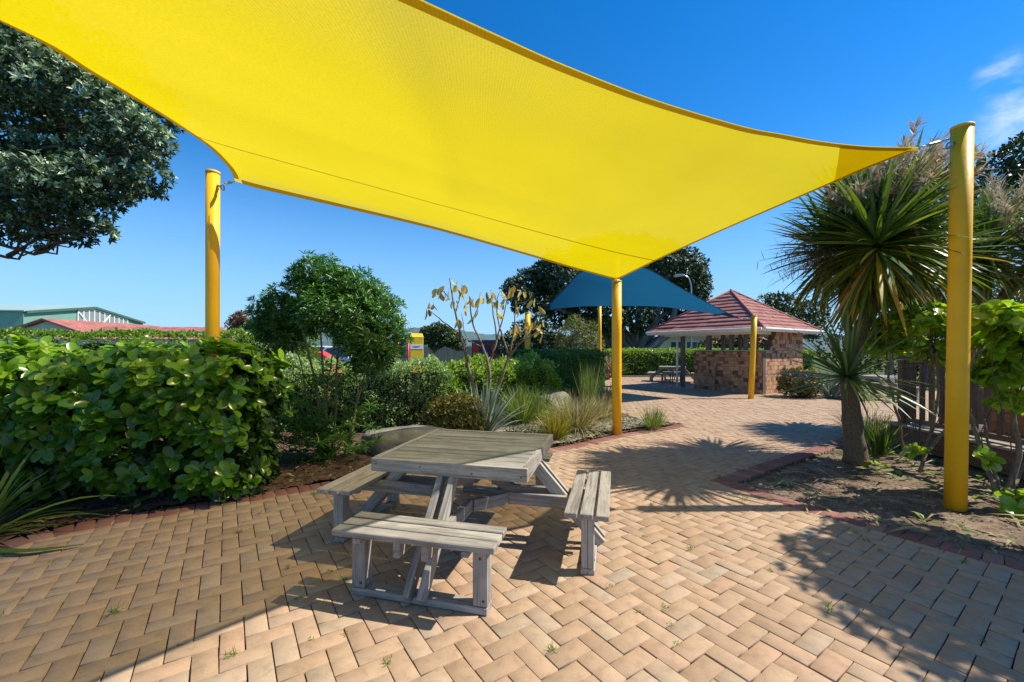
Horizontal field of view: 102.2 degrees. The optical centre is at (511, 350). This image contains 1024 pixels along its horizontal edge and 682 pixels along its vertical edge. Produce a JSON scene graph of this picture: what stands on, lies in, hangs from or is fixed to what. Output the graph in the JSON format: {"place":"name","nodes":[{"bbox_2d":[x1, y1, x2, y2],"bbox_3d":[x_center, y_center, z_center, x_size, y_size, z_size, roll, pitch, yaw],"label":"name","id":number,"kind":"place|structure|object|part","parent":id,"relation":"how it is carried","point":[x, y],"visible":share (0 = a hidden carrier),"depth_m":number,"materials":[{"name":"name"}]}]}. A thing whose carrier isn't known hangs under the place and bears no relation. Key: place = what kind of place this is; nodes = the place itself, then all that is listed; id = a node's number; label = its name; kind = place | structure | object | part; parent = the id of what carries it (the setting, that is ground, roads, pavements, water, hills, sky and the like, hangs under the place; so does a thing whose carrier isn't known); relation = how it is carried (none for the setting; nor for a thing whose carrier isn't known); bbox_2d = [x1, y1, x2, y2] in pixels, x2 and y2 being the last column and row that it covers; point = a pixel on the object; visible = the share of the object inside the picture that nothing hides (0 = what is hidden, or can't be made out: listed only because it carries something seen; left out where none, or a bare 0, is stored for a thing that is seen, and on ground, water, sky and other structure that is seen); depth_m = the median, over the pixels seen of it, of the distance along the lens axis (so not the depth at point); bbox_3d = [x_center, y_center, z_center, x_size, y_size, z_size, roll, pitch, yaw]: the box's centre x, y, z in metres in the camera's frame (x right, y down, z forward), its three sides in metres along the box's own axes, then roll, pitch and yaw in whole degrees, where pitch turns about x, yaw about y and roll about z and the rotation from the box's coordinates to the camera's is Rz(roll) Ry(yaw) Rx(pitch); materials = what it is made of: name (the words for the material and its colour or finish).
{"place":"outdoors","nodes":[
{"label":"outdoors","id":0,"kind":"place"},
{"bbox_2d":[0,389,674,540],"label":"garden soil","id":1,"kind":"structure","parent":0,"point":[280,478],"depth_m":4.56,"materials":[{"name":"brown soil"}]},
{"bbox_2d":[0,440,126,535],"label":"flax","id":2,"kind":"object","parent":1,"relation":"on","point":[13,496],"visible":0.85,"depth_m":3.66,"materials":[{"name":"green plant"}]},
{"bbox_2d":[0,334,297,508],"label":"broadleaf hedge","id":3,"kind":"object","parent":1,"relation":"on","point":[80,410],"visible":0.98,"depth_m":4.02,"materials":[{"name":"green plant"}]},
{"bbox_2d":[0,327,322,376],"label":"clipped hedge","id":4,"kind":"object","parent":1,"relation":"on","point":[238,333],"visible":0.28,"depth_m":8.69,"materials":[{"name":"green plant"}]},
{"bbox_2d":[29,445,369,523],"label":"leaf litter","id":5,"kind":"object","parent":1,"relation":"on","point":[193,499],"visible":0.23,"depth_m":4.79,"materials":[{"name":"brown plant"}]},
{"bbox_2d":[205,169,224,382],"bbox_3d":[-3.199,-0.174,4.480,0.232,3.529,0.138,0,0,0],"label":"sail post","id":6,"kind":"object","parent":1,"relation":"on","point":[213,186],"visible":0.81,"depth_m":4.43,"materials":[{"name":"yellow metal"}]},
{"bbox_2d":[202,475,261,497],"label":"seedling","id":7,"kind":"object","parent":1,"relation":"on","point":[255,483],"visible":0.1,"depth_m":4.43,"materials":[{"name":"green plant"}]},
{"bbox_2d":[0,429,568,541],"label":"bark chips","id":8,"kind":"object","parent":1,"relation":"on","point":[189,498],"visible":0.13,"depth_m":4.31,"materials":[{"name":"brown wood"}]},
{"bbox_2d":[46,504,132,518],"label":"fallen leaf","id":9,"kind":"object","parent":8,"relation":"on","point":[86,512],"visible":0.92,"depth_m":3.87,"materials":[{"name":"brown plant"}]},
{"bbox_2d":[243,249,414,463],"bbox_3d":[-2.675,0.203,6.030,2.506,3.304,1.679,0,0,33],"label":"narrow leaved shrub","id":10,"kind":"object","parent":1,"relation":"on","point":[334,301],"visible":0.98,"depth_m":5.73,"materials":[{"name":"green plant"}]},
{"bbox_2d":[275,351,455,430],"bbox_3d":[-3.000,0.806,8.506,3.804,1.587,1.693,0,0,0],"label":"leaved hedge","id":11,"kind":"object","parent":1,"relation":"on","point":[405,397],"visible":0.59,"depth_m":8.12,"materials":[{"name":"green plant"}]},
{"bbox_2d":[361,425,446,455],"bbox_3d":[-1.706,1.685,6.588,1.397,0.911,0.830,0,0,-14],"label":"boulder","id":12,"kind":"object","parent":1,"relation":"on","point":[392,437],"visible":0.32,"depth_m":6.24,"materials":[{"name":"grey stone"}]},
{"bbox_2d":[410,333,422,372],"bbox_3d":[-4.612,0.385,19.994,0.631,2.370,0.660,0,0,-14],"label":"collection bin","id":13,"kind":"object","parent":1,"relation":"on","point":[416,347],"visible":0.59,"depth_m":19.70,"materials":[{"name":"yellow metal"}]},
{"bbox_2d":[417,391,490,430],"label":"nandina shrub","id":14,"kind":"object","parent":1,"relation":"on","point":[439,410],"visible":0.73,"depth_m":6.96,"materials":[{"name":"green plant"}]},
{"bbox_2d":[425,278,544,398],"bbox_3d":[-0.515,-0.128,7.984,2.316,2.496,0.597,0,0,5],"label":"bare shrub","id":15,"kind":"object","parent":1,"relation":"on","point":[481,300],"visible":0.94,"depth_m":7.96,"materials":[{"name":"yellow plant"}]},
{"bbox_2d":[420,350,565,416],"bbox_3d":[-0.407,0.792,10.046,4.366,1.616,1.766,0,0,-44],"label":"mixed hedge","id":16,"kind":"object","parent":1,"relation":"on","point":[516,373],"visible":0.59,"depth_m":9.62,"materials":[{"name":"green plant"}]},
{"bbox_2d":[525,312,533,349],"bbox_3d":[0.526,0.210,12.869,0.267,2.760,0.176,0,0,-25],"label":"sail post","id":17,"kind":"object","parent":1,"relation":"on","point":[527,341],"visible":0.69,"depth_m":12.78,"materials":[{"name":"yellow metal"}]},
{"bbox_2d":[507,348,606,397],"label":"clipped hedge","id":18,"kind":"object","parent":1,"relation":"on","point":[569,361],"visible":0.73,"depth_m":13.56,"materials":[{"name":"green plant"}]},
{"bbox_2d":[493,397,668,443],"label":"pebbles","id":19,"kind":"object","parent":1,"relation":"on","point":[570,431],"visible":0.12,"depth_m":8.13,"materials":[{"name":"grey gravel"}]},
{"bbox_2d":[446,378,529,430],"bbox_3d":[-0.547,1.239,7.611,1.769,1.510,1.808,0,0,0],"label":"silver astelia","id":20,"kind":"object","parent":19,"relation":"on","point":[494,420],"visible":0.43,"depth_m":7.40,"materials":[{"name":"plant"}]},
{"bbox_2d":[495,383,552,426],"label":"tussock","id":21,"kind":"object","parent":19,"relation":"on","point":[526,416],"visible":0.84,"depth_m":8.58,"materials":[{"name":"green plant"}]},
{"bbox_2d":[511,384,568,418],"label":"tussock","id":22,"kind":"object","parent":19,"relation":"on","point":[543,403],"visible":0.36,"depth_m":9.20,"materials":[{"name":"green plant"}]},
{"bbox_2d":[527,391,570,412],"bbox_3d":[0.720,1.688,10.602,1.581,1.264,0.996,0,0,8],"label":"boulder","id":23,"kind":"object","parent":19,"relation":"on","point":[560,395],"visible":0.1,"depth_m":10.34,"materials":[{"name":"grey stone"}]},
{"bbox_2d":[531,405,589,445],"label":"tussock","id":24,"kind":"object","parent":19,"relation":"on","point":[556,429],"visible":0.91,"depth_m":7.07,"materials":[{"name":"green plant"}]},
{"bbox_2d":[530,387,629,439],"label":"tussock","id":25,"kind":"object","parent":19,"relation":"on","point":[586,417],"visible":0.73,"depth_m":7.76,"materials":[{"name":"plant"}]},
{"bbox_2d":[500,409,668,442],"bbox_3d":[1.508,1.500,8.805,3.495,0.140,4.474,0,0,0],"label":"ground cover","id":26,"kind":"object","parent":19,"relation":"on","point":[583,432],"visible":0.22,"depth_m":7.94,"materials":[{"name":"green plant"}]},
{"bbox_2d":[571,360,604,412],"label":"tussock","id":27,"kind":"object","parent":19,"relation":"on","point":[587,383],"visible":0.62,"depth_m":9.92,"materials":[{"name":"green plant"}]},
{"bbox_2d":[581,391,629,422],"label":"tussock","id":28,"kind":"object","parent":19,"relation":"on","point":[607,411],"visible":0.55,"depth_m":9.08,"materials":[{"name":"beige plant"}]},
{"bbox_2d":[632,406,677,430],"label":"tussock","id":29,"kind":"object","parent":19,"relation":"on","point":[655,421],"visible":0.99,"depth_m":8.16,"materials":[{"name":"green plant"}]},
{"bbox_2d":[598,306,600,349],"bbox_3d":[4.200,-0.270,19.800,0.176,3.720,0.176,0,0,0],"label":"sail post","id":30,"kind":"object","parent":1,"relation":"on","point":[599,327],"visible":0.49,"depth_m":19.72,"materials":[{"name":"yellow metal"}]},
{"bbox_2d":[595,382,611,397],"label":"tussock","id":31,"kind":"object","parent":1,"relation":"on","point":[603,390],"visible":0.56,"depth_m":13.26,"materials":[{"name":"green plant"}]},
{"bbox_2d":[612,280,621,434],"bbox_3d":[1.955,0.150,7.700,0.176,2.880,0.176,0,0,0],"label":"sail post","id":32,"kind":"object","parent":1,"relation":"on","point":[617,357],"visible":0.91,"depth_m":7.63,"materials":[{"name":"yellow metal"}]},
{"bbox_2d":[0,0,950,284],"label":"shade sail","id":33,"kind":"object","parent":32,"relation":"attached to","point":[422,112],"visible":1,"depth_m":2.61,"materials":[{"name":"yellow fabric"}]},
{"bbox_2d":[0,375,1023,681],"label":"paving","id":34,"kind":"structure","parent":0,"point":[724,595],"depth_m":2.68,"materials":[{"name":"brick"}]},
{"bbox_2d":[0,544,83,552],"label":"plant leaf","id":35,"kind":"object","parent":34,"relation":"on","point":[9,550],"visible":1,"depth_m":3.19,"materials":[{"name":"green plant"}]},
{"bbox_2d":[317,429,610,615],"bbox_3d":[-0.335,1.188,3.560,2.300,0.757,2.300,0,0,14],"label":"picnic table","id":36,"kind":"object","parent":34,"relation":"on","point":[453,459],"visible":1,"depth_m":2.99,"materials":[{"name":"grey wood"}]},
{"bbox_2d":[0,428,985,666],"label":"weeds","id":37,"kind":"object","parent":34,"relation":"on","point":[743,499],"visible":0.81,"depth_m":2.69,"materials":[{"name":"green plant"}]},
{"bbox_2d":[647,366,693,382],"bbox_3d":[8.000,1.188,20.600,2.300,0.757,2.300,0,0,24],"label":"picnic table","id":38,"kind":"object","parent":34,"relation":"on","point":[665,373],"visible":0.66,"depth_m":20.26,"materials":[{"name":"grey wood"}]},
{"bbox_2d":[646,289,824,394],"bbox_3d":[9.090,-0.465,17.143,4.921,4.130,4.921,0,0,-33],"label":"shelter","id":39,"kind":"object","parent":34,"relation":"on","point":[722,370],"visible":0.84,"depth_m":15.79,"materials":[{"name":"brick"}]},
{"bbox_2d":[748,315,756,398],"bbox_3d":[7.764,0.240,13.340,0.288,2.707,0.176,0,0,0],"label":"sail post","id":40,"kind":"object","parent":34,"relation":"on","point":[753,335],"visible":0.97,"depth_m":13.27,"materials":[{"name":"yellow metal"}]},
{"bbox_2d":[531,267,747,318],"bbox_3d":[3.265,-1.549,14.510,7.490,1.085,7.143,0,0,-36],"label":"shade sail","id":41,"kind":"object","parent":40,"relation":"attached to","point":[643,286],"visible":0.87,"depth_m":13.10,"materials":[{"name":"blue fabric"}]},
{"bbox_2d":[816,370,868,397],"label":"bush","id":42,"kind":"object","parent":34,"relation":"on","point":[826,392],"visible":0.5,"depth_m":13.44,"materials":[{"name":"green plant"}]},
{"bbox_2d":[825,374,918,402],"bbox_3d":[11.600,1.188,13.400,2.300,0.757,2.300,0,0,-20],"label":"picnic table","id":43,"kind":"object","parent":34,"relation":"on","point":[891,381],"visible":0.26,"depth_m":12.93,"materials":[{"name":"grey wood"}]},
{"bbox_2d":[884,421,1023,479],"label":"timber deck","id":44,"kind":"structure","parent":34,"relation":"on","point":[1001,449],"depth_m":5.90,"materials":[{"name":"brown wood"}]},
{"bbox_2d":[898,352,1023,444],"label":"balustrade","id":45,"kind":"object","parent":44,"relation":"on","point":[904,372],"visible":0.41,"depth_m":6.16,"materials":[{"name":"wood"}]},
{"bbox_2d":[979,388,1023,435],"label":"planter box","id":46,"kind":"object","parent":44,"relation":"on","point":[1007,420],"visible":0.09,"depth_m":6.00,"materials":[{"name":"wood"}]},
{"bbox_2d":[0,0,1023,336],"label":"sky","id":47,"kind":"structure","parent":0,"point":[851,72],"materials":[{"name":"blue"}]},
{"bbox_2d":[2,350,1023,541],"bbox_3d":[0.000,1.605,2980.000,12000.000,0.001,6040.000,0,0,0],"label":"ground","id":48,"kind":"structure","parent":0,"point":[50,529],"depth_m":5.12,"materials":[{"name":"red brick"}]},
{"bbox_2d":[0,304,145,340],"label":"green barn","id":49,"kind":"structure","parent":48,"relation":"on","point":[12,316],"depth_m":50.05,"materials":[{"name":"white paint"}]},
{"bbox_2d":[77,309,127,323],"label":"window","id":50,"kind":"structure","parent":49,"relation":"in","point":[93,315],"depth_m":54.90,"materials":[{"name":"white paint"}]},
{"bbox_2d":[0,22,185,259],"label":"coastal tree","id":51,"kind":"object","parent":48,"relation":"on","point":[62,173],"visible":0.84,"depth_m":6.09,"materials":[{"name":"green plant"}]},
{"bbox_2d":[8,318,235,346],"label":"red roofed house","id":52,"kind":"structure","parent":48,"relation":"on","point":[68,325],"depth_m":32.64,"materials":[{"name":"paint"}]},
{"bbox_2d":[224,310,249,339],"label":"scrubby tree","id":53,"kind":"object","parent":48,"relation":"on","point":[238,319],"visible":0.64,"depth_m":34.22,"materials":[{"name":"brown plant"}]},
{"bbox_2d":[233,316,274,345],"bbox_3d":[-20.213,-0.583,33.302,4.524,4.548,3.078,0,0,0],"label":"bushy tree","id":54,"kind":"object","parent":48,"relation":"on","point":[248,328],"visible":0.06,"depth_m":32.78,"materials":[{"name":"green plant"}]},
{"bbox_2d":[311,351,341,374],"bbox_3d":[-10.948,0.820,20.995,4.144,1.500,1.770,0,0,-12],"label":"parked car","id":55,"kind":"object","parent":48,"relation":"on","point":[326,354],"visible":0.04,"depth_m":20.58,"materials":[{"name":"red paint"}]},
{"bbox_2d":[0,424,684,547],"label":"edging","id":56,"kind":"object","parent":48,"relation":"on","point":[45,534],"visible":0.53,"depth_m":4.08,"materials":[{"name":"red brick"}]},
{"bbox_2d":[323,346,388,369],"bbox_3d":[-9.984,0.670,24.502,5.045,1.799,1.870,0,0,6],"label":"parked car","id":57,"kind":"object","parent":48,"relation":"on","point":[328,349],"visible":0.02,"depth_m":23.73,"materials":[{"name":"white paint"}]},
{"bbox_3d":[-10.235,0.145,24.529,1.750,0.550,1.692,0,0,6],"label":"window","id":58,"kind":"part","parent":57,"relation":"part of","materials":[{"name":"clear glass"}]},
{"bbox_2d":[396,330,410,372],"bbox_3d":[-5.793,0.245,22.000,0.780,2.650,0.110,0,0,0],"label":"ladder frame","id":59,"kind":"object","parent":48,"relation":"on","point":[407,356],"visible":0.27,"depth_m":21.96,"materials":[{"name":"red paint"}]},
{"bbox_2d":[419,321,466,355],"bbox_3d":[-6.442,-0.483,36.895,4.779,4.326,2.883,0,0,18],"label":"round tree","id":60,"kind":"object","parent":48,"relation":"on","point":[434,336],"visible":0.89,"depth_m":36.38,"materials":[{"name":"green plant"}]},
{"bbox_2d":[360,346,544,365],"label":"paling fence","id":61,"kind":"object","parent":48,"relation":"on","point":[443,354],"visible":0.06,"depth_m":41.49,"materials":[{"name":"grey wood"}]},
{"bbox_2d":[468,340,498,367],"bbox_3d":[-2.116,0.290,31.590,2.150,2.060,3.120,0,0,0],"label":"red container","id":62,"kind":"object","parent":48,"relation":"on","point":[488,345],"visible":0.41,"depth_m":30.07,"materials":[{"name":"metal"}]},
{"bbox_2d":[473,344,478,367],"bbox_3d":[-2.611,0.420,30.060,0.450,1.750,0.060,0,0,0],"label":"door","id":63,"kind":"structure","parent":62,"relation":"in","point":[475,347],"depth_m":30.03,"materials":[{"name":"red paint"}]},
{"bbox_2d":[479,346,490,364],"bbox_3d":[-1.991,0.470,30.085,0.900,1.600,0.030,0,0,0],"label":"doorway","id":64,"kind":"structure","parent":62,"relation":"in","point":[487,348],"depth_m":30.07,"materials":[{"name":"blue paint"}]},
{"bbox_2d":[491,344,496,359],"bbox_3d":[-1.291,0.420,30.060,0.450,1.750,0.060,0,0,0],"label":"door","id":65,"kind":"structure","parent":62,"relation":"in","point":[492,345],"depth_m":30.03,"materials":[{"name":"red paint"}]},
{"bbox_2d":[494,312,566,357],"bbox_3d":[1.264,-0.439,26.910,5.037,4.232,3.114,0,0,0],"label":"dark shrub tree","id":66,"kind":"object","parent":48,"relation":"on","point":[548,342],"visible":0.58,"depth_m":26.50,"materials":[{"name":"green plant"}]},
{"bbox_2d":[552,313,605,349],"bbox_3d":[4.167,-0.309,25.563,2.659,3.991,3.812,0,0,-27],"label":"olive tree","id":67,"kind":"object","parent":48,"relation":"on","point":[580,336],"visible":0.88,"depth_m":25.32,"materials":[{"name":"green plant"}]},
{"bbox_2d":[562,332,629,354],"bbox_3d":[8.170,-0.341,39.984,8.728,4.034,3.372,0,0,0],"label":"dark tree","id":68,"kind":"object","parent":48,"relation":"on","point":[606,347],"visible":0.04,"depth_m":39.33,"materials":[{"name":"green plant"}]},
{"bbox_2d":[498,246,713,352],"bbox_3d":[7.642,-4.140,33.001,17.427,11.640,9.836,0,0,0],"label":"spreading tree","id":69,"kind":"object","parent":48,"relation":"on","point":[547,281],"visible":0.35,"depth_m":30.76,"materials":[{"name":"green plant"}]},
{"bbox_2d":[602,357,611,379],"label":"bush","id":70,"kind":"object","parent":48,"relation":"on","point":[608,372],"visible":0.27,"depth_m":21.81,"materials":[{"name":"brown plant"}]},
{"bbox_2d":[607,353,632,372],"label":"tussock","id":71,"kind":"object","parent":48,"relation":"on","point":[622,359],"visible":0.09,"depth_m":23.94,"materials":[{"name":"green plant"}]},
{"bbox_2d":[628,330,705,352],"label":"house","id":72,"kind":"structure","parent":48,"relation":"on","point":[670,342],"depth_m":40.00,"materials":[{"name":"white paint"}]},
{"bbox_2d":[670,341,685,351],"bbox_3d":[16.050,-0.330,39.962,1.560,1.060,0.075,0,0,0],"label":"window","id":73,"kind":"structure","parent":72,"relation":"in","point":[672,343],"depth_m":39.92,"materials":[{"name":"grey glass"}]},
{"bbox_2d":[686,341,703,351],"bbox_3d":[17.900,-0.330,39.962,2.160,1.060,0.075,0,0,0],"label":"window","id":74,"kind":"structure","parent":72,"relation":"in","point":[694,343],"depth_m":39.92,"materials":[{"name":"grey glass"}]},
{"bbox_2d":[673,273,691,347],"bbox_3d":[12.403,-1.995,30.000,1.401,7.130,0.260,0,0,0],"label":"street lamp","id":75,"kind":"object","parent":48,"relation":"on","point":[678,275],"visible":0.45,"depth_m":29.95,"materials":[{"name":"metal"}]},
{"bbox_2d":[603,346,815,374],"bbox_3d":[13.095,0.695,27.667,14.387,1.878,2.046,0,0,-5],"label":"clipped hedge","id":76,"kind":"object","parent":48,"relation":"on","point":[643,362],"visible":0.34,"depth_m":26.71,"materials":[{"name":"green plant"}]},
{"bbox_2d":[696,337,767,348],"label":"green tree","id":77,"kind":"object","parent":48,"relation":"on","point":[762,344],"visible":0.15,"depth_m":30.46,"materials":[{"name":"green plant"}]},
{"bbox_2d":[712,438,842,482],"bbox_3d":[4.474,1.590,6.280,4.913,0.060,0.247,0,0,-34],"label":"edging","id":78,"kind":"object","parent":48,"relation":"on","point":[745,475],"visible":0.72,"depth_m":5.71,"materials":[{"name":"red brick"}]},
{"bbox_2d":[755,290,830,341],"bbox_3d":[25.550,-1.926,37.915,8.510,7.243,3.711,0,0,-6],"label":"dark tree","id":79,"kind":"object","parent":48,"relation":"on","point":[771,301],"visible":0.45,"depth_m":37.33,"materials":[{"name":"green plant"}]},
{"bbox_2d":[776,366,823,398],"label":"bush","id":80,"kind":"object","parent":48,"relation":"on","point":[804,394],"visible":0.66,"depth_m":13.53,"materials":[{"name":"green plant"}]},
{"bbox_2d":[710,479,1023,570],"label":"edging","id":81,"kind":"object","parent":48,"relation":"on","point":[989,558],"visible":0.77,"depth_m":3.58,"materials":[{"name":"red brick"}]},
{"bbox_2d":[815,322,945,382],"bbox_3d":[21.810,-0.161,21.595,13.167,3.722,4.409,0,0,0],"label":"dark tree","id":82,"kind":"object","parent":48,"relation":"on","point":[881,361],"visible":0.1,"depth_m":20.68,"materials":[{"name":"green plant"}]},
{"bbox_2d":[867,271,1023,374],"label":"green tree","id":83,"kind":"object","parent":48,"relation":"on","point":[891,356],"visible":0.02,"depth_m":17.40,"materials":[{"name":"green plant"}]},
{"bbox_2d":[973,129,1023,252],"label":"coastal tree","id":84,"kind":"object","parent":48,"relation":"on","point":[1010,166],"visible":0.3,"depth_m":18.87,"materials":[{"name":"green plant"}]},
{"bbox_2d":[307,327,943,349],"bbox_3d":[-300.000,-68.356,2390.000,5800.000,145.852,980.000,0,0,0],"label":"hills","id":85,"kind":"structure","parent":0,"point":[469,335],"depth_m":2188.82,"materials":[{"name":"green plant"}]},
{"bbox_2d":[744,439,1023,560],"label":"garden soil","id":86,"kind":"structure","parent":0,"point":[855,508],"depth_m":4.47,"materials":[{"name":"brown soil"}]},
{"bbox_2d":[825,406,891,437],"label":"tussock","id":87,"kind":"object","parent":86,"relation":"on","point":[874,419],"visible":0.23,"depth_m":7.26,"materials":[{"name":"green plant"}]},
{"bbox_2d":[835,413,910,456],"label":"tussock","id":88,"kind":"object","parent":86,"relation":"on","point":[878,443],"visible":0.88,"depth_m":6.14,"materials":[{"name":"green plant"}]},
{"bbox_2d":[727,435,1023,550],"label":"leaf litter","id":89,"kind":"object","parent":86,"relation":"on","point":[940,491],"visible":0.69,"depth_m":4.43,"materials":[{"name":"brown plant"}]},
{"bbox_2d":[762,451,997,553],"bbox_3d":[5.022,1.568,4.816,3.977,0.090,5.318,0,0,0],"label":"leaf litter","id":90,"kind":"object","parent":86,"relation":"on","point":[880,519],"visible":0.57,"depth_m":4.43,"materials":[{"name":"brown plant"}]},
{"bbox_2d":[741,436,1023,558],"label":"bark chips","id":91,"kind":"object","parent":86,"relation":"on","point":[896,448],"visible":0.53,"depth_m":4.65,"materials":[{"name":"brown wood"}]},
{"bbox_2d":[757,114,1022,465],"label":"cabbage tree","id":92,"kind":"object","parent":86,"relation":"on","point":[880,228],"visible":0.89,"depth_m":5.15,"materials":[{"name":"green plant"}]},
{"bbox_2d":[862,305,929,456],"bbox_3d":[5.564,0.465,5.969,0.973,2.200,0.935,0,0,0],"label":"broadleaf shrub","id":93,"kind":"object","parent":86,"relation":"on","point":[898,332],"visible":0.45,"depth_m":5.94,"materials":[{"name":"green plant"}]},
{"bbox_2d":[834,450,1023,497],"bbox_3d":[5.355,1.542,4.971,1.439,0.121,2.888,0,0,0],"label":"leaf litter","id":94,"kind":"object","parent":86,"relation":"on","point":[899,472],"visible":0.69,"depth_m":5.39,"materials":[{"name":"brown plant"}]},
{"bbox_2d":[881,300,978,472],"bbox_3d":[5.420,0.467,5.324,1.061,2.228,0.792,0,0,0],"label":"broadleaf shrub","id":95,"kind":"object","parent":86,"relation":"on","point":[933,321],"visible":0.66,"depth_m":5.31,"materials":[{"name":"green plant"}]},
{"bbox_2d":[943,121,974,511],"bbox_3d":[4.463,-0.327,4.140,0.268,3.838,0.176,0,0,0],"label":"sail post","id":96,"kind":"object","parent":86,"relation":"on","point":[958,349],"visible":1,"depth_m":4.08,"materials":[{"name":"yellow metal"}]},
{"bbox_2d":[900,169,1023,423],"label":"cabbage tree","id":97,"kind":"object","parent":86,"relation":"on","point":[1007,206],"visible":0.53,"depth_m":7.21,"materials":[{"name":"green plant"}]},
{"bbox_2d":[945,299,1023,518],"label":"broadleaf shrub","id":98,"kind":"object","parent":86,"relation":"on","point":[997,324],"visible":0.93,"depth_m":4.38,"materials":[{"name":"green plant"}]}
]}

